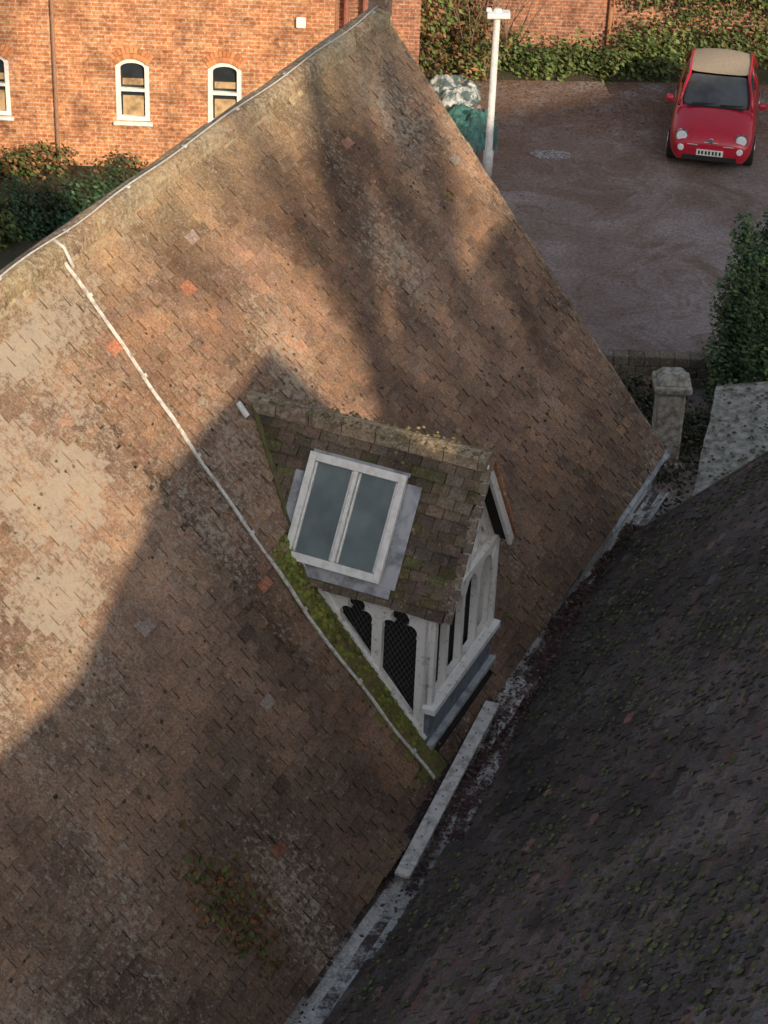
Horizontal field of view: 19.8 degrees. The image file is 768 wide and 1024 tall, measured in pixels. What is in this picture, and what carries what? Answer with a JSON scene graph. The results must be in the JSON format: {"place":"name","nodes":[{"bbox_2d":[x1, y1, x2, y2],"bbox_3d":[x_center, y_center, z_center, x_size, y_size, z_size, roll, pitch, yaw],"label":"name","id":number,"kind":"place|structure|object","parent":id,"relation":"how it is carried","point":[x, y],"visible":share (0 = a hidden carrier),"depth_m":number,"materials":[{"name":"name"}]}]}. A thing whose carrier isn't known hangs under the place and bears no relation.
{"place":"outdoors","nodes":[
{"label":"outdoors","id":0,"kind":"place"},
{"bbox_2d":[0,56,11,115],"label":"window frame","id":1,"kind":"object","parent":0,"point":[6,83],"visible":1,"depth_m":40.23,"materials":[{"name":"white wood"}]},
{"bbox_2d":[0,198,23,251],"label":"laurel bush","id":2,"kind":"object","parent":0,"point":[4,217],"visible":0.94,"depth_m":37.72,"materials":[{"name":"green plant"}]},
{"bbox_2d":[0,149,132,241],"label":"yew bush","id":3,"kind":"object","parent":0,"point":[71,206],"visible":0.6,"depth_m":37.96,"materials":[{"name":"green plant"}]},
{"bbox_2d":[0,139,148,195],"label":"shrub border","id":4,"kind":"object","parent":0,"point":[30,165],"visible":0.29,"depth_m":40.31,"materials":[{"name":"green plant"}]},
{"bbox_2d":[0,116,152,126],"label":"window sills","id":5,"kind":"structure","parent":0,"point":[126,123],"depth_m":40.45,"materials":[{"name":"white stone"}]},
{"bbox_2d":[115,59,149,120],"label":"window frame","id":6,"kind":"object","parent":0,"point":[121,116],"visible":1,"depth_m":40.22,"materials":[{"name":"white wood"}]},
{"bbox_2d":[79,402,248,611],"bbox_3d":[-1.373,0.497,17.019,3.302,4.162,1.408,2,32,0],"label":"roof step edge","id":7,"kind":"object","parent":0,"point":[164,506],"visible":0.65,"depth_m":16.83,"materials":[{"name":"brown tile"}]},
{"bbox_2d":[0,7,389,309],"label":"ridge tiles","id":8,"kind":"object","parent":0,"point":[41,263],"visible":0.97,"depth_m":18.58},
{"bbox_2d":[208,63,241,122],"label":"window frame","id":9,"kind":"object","parent":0,"point":[212,92],"visible":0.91,"depth_m":40.17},
{"bbox_2d":[335,0,338,31],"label":"side walls","id":10,"kind":"structure","parent":0,"point":[336,14],"depth_m":40.54,"materials":[{"name":"orange brick"}]},
{"bbox_2d":[295,461,397,573],"bbox_3d":[-0.309,0.043,17.826,0.878,0.638,0.703,2,32,0],"label":"skylight glass","id":11,"kind":"object","parent":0,"point":[367,522],"visible":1,"depth_m":17.80,"materials":[{"name":"grey glass"}]},
{"bbox_2d":[368,0,392,16],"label":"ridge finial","id":12,"kind":"object","parent":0,"point":[385,5],"visible":0.58,"depth_m":21.82,"materials":[{"name":"stone"}]},
{"bbox_2d":[0,43,767,269],"bbox_3d":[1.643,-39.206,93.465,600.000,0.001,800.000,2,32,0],"label":"ground","id":13,"kind":"structure","parent":0,"point":[8,255],"depth_m":45.52,"materials":[{"name":"green plant"}]},
{"bbox_2d":[0,0,335,167],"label":"front wall","id":14,"kind":"structure","parent":13,"relation":"on","point":[180,40],"depth_m":39.85,"materials":[{"name":"orange brick"}]},
{"bbox_2d":[49,0,60,166],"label":"drainpipe","id":15,"kind":"object","parent":14,"relation":"attached to","point":[54,72],"visible":1,"depth_m":39.99,"materials":[{"name":"brown metal"}]},
{"bbox_2d":[0,59,236,117],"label":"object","id":16,"kind":"object","parent":14,"relation":"attached to","point":[220,74],"visible":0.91,"depth_m":40.16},
{"bbox_2d":[0,72,235,117],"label":"blinds","id":17,"kind":"object","parent":16,"relation":"attached to","point":[133,104],"visible":0.94,"depth_m":40.37,"materials":[{"name":"beige fabric"}]},
{"bbox_2d":[0,43,246,69],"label":"brick arches","id":18,"kind":"structure","parent":14,"relation":"attached to","point":[122,55],"depth_m":39.81,"materials":[{"name":"orange brick"}]},
{"bbox_2d":[296,17,305,27],"bbox_3d":[-1.485,-8.742,39.387,0.180,0.200,0.080,2,32,0],"label":"security light","id":19,"kind":"object","parent":14,"relation":"attached to","point":[300,22],"visible":1,"depth_m":39.34,"materials":[{"name":"white paint"}]},
{"bbox_2d":[343,0,367,25],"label":"soil pipes","id":20,"kind":"object","parent":14,"relation":"attached to","point":[346,11],"depth_m":41.21,"materials":[{"name":"metal"}]},
{"bbox_2d":[418,0,512,82],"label":"overgrown shrubs","id":21,"kind":"object","parent":13,"relation":"on","point":[434,19],"visible":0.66,"depth_m":44.93,"materials":[{"name":"green plant"}]},
{"bbox_2d":[419,0,547,72],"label":"bare saplings","id":22,"kind":"object","parent":13,"relation":"on","point":[462,34],"visible":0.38,"depth_m":45.36,"materials":[{"name":"brown plant"}]},
{"bbox_2d":[420,0,767,55],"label":"garden wall","id":23,"kind":"structure","parent":13,"relation":"on","point":[559,19],"depth_m":46.80,"materials":[{"name":"brick"}]},
{"bbox_2d":[605,0,613,51],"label":"wooden post","id":24,"kind":"object","parent":13,"relation":"on","point":[610,18],"depth_m":46.71,"materials":[{"name":"brown wood"}]},
{"bbox_2d":[466,0,767,84],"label":"ivy","id":25,"kind":"object","parent":13,"relation":"on","point":[604,64],"visible":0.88,"depth_m":45.91,"materials":[{"name":"green plant"}]},
{"bbox_2d":[445,80,767,521],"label":"car park","id":26,"kind":"structure","parent":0,"point":[668,222],"depth_m":40.32,"materials":[{"name":"grey asphalt"}]},
{"bbox_2d":[338,0,420,64],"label":"wing wall","id":27,"kind":"structure","parent":26,"relation":"on","point":[405,17],"depth_m":41.51,"materials":[{"name":"brick"}]},
{"bbox_2d":[428,74,497,152],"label":"tarpaulin heap","id":28,"kind":"object","parent":26,"relation":"on","point":[458,97],"visible":0.66,"depth_m":43.39,"materials":[{"name":"teal plastic"}]},
{"bbox_2d":[482,7,509,176],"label":"lamp post","id":29,"kind":"object","parent":26,"relation":"on","point":[496,14],"visible":0.98,"depth_m":40.26,"materials":[{"name":"white metal"}]},
{"bbox_2d":[529,149,571,159],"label":"rubble patch","id":30,"kind":"object","parent":26,"relation":"on","point":[538,153],"visible":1,"depth_m":42.17,"materials":[{"name":"grey gravel"}]},
{"bbox_2d":[427,67,767,397],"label":"fallen leaves","id":31,"kind":"object","parent":26,"relation":"on","point":[584,97],"visible":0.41,"depth_m":44.31,"materials":[{"name":"brown plant"}]},
{"bbox_2d":[619,367,713,521],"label":"shrubs","id":32,"kind":"object","parent":26,"relation":"on","point":[686,432],"visible":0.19,"depth_m":32.76,"materials":[{"name":"green plant"}]},
{"bbox_2d":[600,348,736,387],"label":"boundary wall","id":33,"kind":"structure","parent":26,"relation":"on","point":[646,364],"depth_m":34.37,"materials":[{"name":"stone"}]},
{"bbox_2d":[651,367,692,476],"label":"gate pier","id":34,"kind":"structure","parent":26,"relation":"on","point":[672,386],"depth_m":31.71,"materials":[{"name":"stone"}]},
{"bbox_2d":[666,47,766,164],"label":"parked car","id":35,"kind":"object","parent":26,"relation":"on","point":[718,105],"visible":1,"depth_m":42.01,"materials":[{"name":"red paint"}]},
{"bbox_2d":[700,204,767,406],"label":"irish yew","id":36,"kind":"object","parent":26,"relation":"on","point":[732,309],"visible":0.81,"depth_m":32.96,"materials":[{"name":"green plant"}]},
{"bbox_2d":[737,273,767,382],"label":"irish yew","id":37,"kind":"object","parent":26,"relation":"on","point":[758,367],"visible":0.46,"depth_m":32.44,"materials":[{"name":"green plant"}]},
{"bbox_2d":[742,210,767,382],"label":"irish yew","id":38,"kind":"object","parent":26,"relation":"on","point":[764,271],"visible":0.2,"depth_m":33.05,"materials":[{"name":"green plant"}]},
{"bbox_2d":[692,377,767,495],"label":"stone parapet","id":39,"kind":"structure","parent":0,"point":[736,437],"depth_m":24.73,"materials":[{"name":"grey stone"}]},
{"bbox_3d":[4.959,4.466,14.556,15.661,10.486,17.684,2,32,0],"label":"roof boarding","id":40,"kind":"object","parent":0,"visible":0},
{"bbox_2d":[323,454,767,1023],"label":"tiled roof","id":41,"kind":"structure","parent":40,"relation":"on","point":[685,792],"depth_m":15.27,"materials":[{"name":"tile"}]},
{"bbox_2d":[329,458,767,1023],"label":"roof moss","id":42,"kind":"object","parent":41,"relation":"attached to","point":[696,945],"visible":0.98,"depth_m":15.62,"materials":[{"name":"green plant"}]},
{"bbox_2d":[620,451,767,540],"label":"verge","id":43,"kind":"structure","parent":41,"relation":"attached to","point":[715,483],"depth_m":21.70,"materials":[{"name":"concrete"}]},
{"bbox_3d":[-3.307,2.509,18.554,11.833,8.950,16.169,2,32,0],"label":"gable wall","id":44,"kind":"object","parent":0,"visible":0},
{"bbox_2d":[0,26,664,1023],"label":"tiled roof","id":45,"kind":"structure","parent":44,"relation":"on","point":[210,216],"depth_m":17.21,"materials":[{"name":"tile"}]},
{"bbox_2d":[0,20,392,319],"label":"ridge mortar","id":46,"kind":"object","parent":45,"relation":"on","point":[133,216],"visible":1,"depth_m":17.93,"materials":[{"name":"concrete"}]},
{"bbox_2d":[0,4,435,779],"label":"lightning conductor","id":47,"kind":"object","parent":45,"relation":"on","point":[230,502],"visible":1,"depth_m":17.64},
{"bbox_2d":[165,818,291,990],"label":"roof weeds","id":48,"kind":"object","parent":45,"relation":"on","point":[230,909],"visible":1,"depth_m":15.72,"materials":[{"name":"green plant"}]},
{"bbox_2d":[236,401,249,417],"bbox_3d":[-1.158,-0.841,18.064,0.104,0.121,0.050,15,34,19],"label":"lead tag","id":49,"kind":"object","parent":45,"relation":"attached to","point":[242,409],"visible":1,"depth_m":18.05,"materials":[{"name":"white paint"}]},
{"bbox_2d":[251,404,310,583],"bbox_3d":[-0.853,-0.190,18.070,0.058,1.159,1.229,-13,35,-23],"label":"valley moss line","id":50,"kind":"object","parent":45,"relation":"attached to","point":[269,456],"visible":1,"depth_m":18.09,"materials":[{"name":"green plant"}]},
{"bbox_2d":[0,107,660,1023],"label":"roof moss","id":51,"kind":"object","parent":45,"relation":"on","point":[8,927],"visible":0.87,"depth_m":17.16,"materials":[{"name":"plant"}]},
{"bbox_2d":[273,535,436,775],"bbox_3d":[-0.233,1.185,18.046,1.491,1.806,0.351,15,34,19],"label":"mossy strip","id":52,"kind":"object","parent":45,"relation":"on","point":[323,612],"visible":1,"depth_m":17.93,"materials":[{"name":"green moss"}]},
{"bbox_2d":[299,562,426,739],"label":"cheek sill","id":53,"kind":"structure","parent":45,"relation":"on","point":[341,618],"depth_m":18.14,"materials":[{"name":"white paint"}]},
{"bbox_2d":[253,394,505,740],"bbox_3d":[-0.213,0.340,18.525,2.202,2.507,1.527,15,34,19],"label":"dormer window","id":54,"kind":"structure","parent":45,"relation":"attached to","point":[445,486],"depth_m":17.81,"materials":[{"name":"wood"}]},
{"bbox_2d":[284,449,421,599],"bbox_3d":[-0.300,0.083,17.858,1.095,0.856,0.579,15,34,19],"label":"lead flashing","id":55,"kind":"object","parent":54,"relation":"on","point":[385,587],"visible":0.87,"depth_m":17.71,"materials":[{"name":"grey metal"}]},
{"bbox_2d":[247,390,493,472],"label":"ridge tiles","id":56,"kind":"object","parent":54,"relation":"attached to","point":[296,414],"visible":0.98,"depth_m":17.83,"materials":[{"name":"grey tile"}]},
{"bbox_2d":[252,389,492,614],"bbox_3d":[-0.253,-0.101,17.942,2.067,1.160,0.955,16,35,20],"label":"moss","id":57,"kind":"object","parent":54,"relation":"attached to","point":[395,452],"visible":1,"depth_m":17.74,"materials":[{"name":"green plant"}]},
{"bbox_2d":[343,599,415,707],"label":"lead cames","id":58,"kind":"object","parent":54,"relation":"attached to","point":[391,647],"visible":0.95,"depth_m":18.09,"materials":[{"name":"black metal"}]},
{"bbox_2d":[343,577,471,709],"bbox_3d":[0.104,0.539,18.481,1.099,2.200,1.202,14,34,17],"label":"dark interior","id":59,"kind":"object","parent":54,"relation":"in","point":[452,628],"visible":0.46,"depth_m":18.15,"materials":[{"name":"black"}]},
{"bbox_2d":[421,534,500,715],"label":"front timbers","id":60,"kind":"object","parent":54,"relation":"attached to","point":[435,703],"visible":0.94,"depth_m":18.47,"materials":[{"name":"white paint"}]},
{"bbox_2d":[444,465,513,624],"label":"bargeboards","id":61,"kind":"object","parent":54,"relation":"attached to","point":[500,507],"visible":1,"depth_m":18.00,"materials":[{"name":"white paint"}]},
{"bbox_2d":[443,457,518,624],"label":"verge tiles","id":62,"kind":"object","parent":54,"relation":"attached to","point":[470,537],"visible":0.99,"depth_m":17.52,"materials":[{"name":"tile"}]},
{"bbox_2d":[477,560,485,625],"bbox_3d":[0.400,0.541,19.208,1.100,1.357,0.050,15,34,19],"label":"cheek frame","id":63,"kind":"object","parent":54,"relation":"attached to","point":[481,593],"visible":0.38,"depth_m":19.05,"materials":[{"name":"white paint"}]},
{"bbox_2d":[426,654,495,749],"bbox_3d":[0.621,1.604,18.890,0.160,0.050,1.440,15,34,19],"label":"base moulding","id":64,"kind":"object","parent":45,"relation":"on","point":[459,703],"visible":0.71,"depth_m":18.82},
{"bbox_2d":[432,537,605,752],"bbox_3d":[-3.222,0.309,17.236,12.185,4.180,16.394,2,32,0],"label":"roof gutter","id":65,"kind":"object","parent":45,"relation":"on","point":[461,713],"visible":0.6,"depth_m":18.96,"materials":[{"name":"grey metal"}]},
{"bbox_2d":[389,26,665,450],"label":"verge","id":66,"kind":"structure","parent":45,"relation":"attached to","point":[493,186],"depth_m":22.38,"materials":[{"name":"tile"}]},
{"bbox_2d":[284,450,669,1023],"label":"valley gutter","id":67,"kind":"object","parent":44,"relation":"attached to","point":[374,923],"visible":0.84,"depth_m":18.14,"materials":[{"name":"grey metal"}]},
{"bbox_2d":[395,701,498,878],"bbox_3d":[0.539,2.237,18.098,0.125,0.058,2.409,12,34,15],"label":"wooden plank","id":68,"kind":"object","parent":67,"relation":"on","point":[410,859],"visible":1,"depth_m":18.00,"materials":[{"name":"grey"}]}
]}

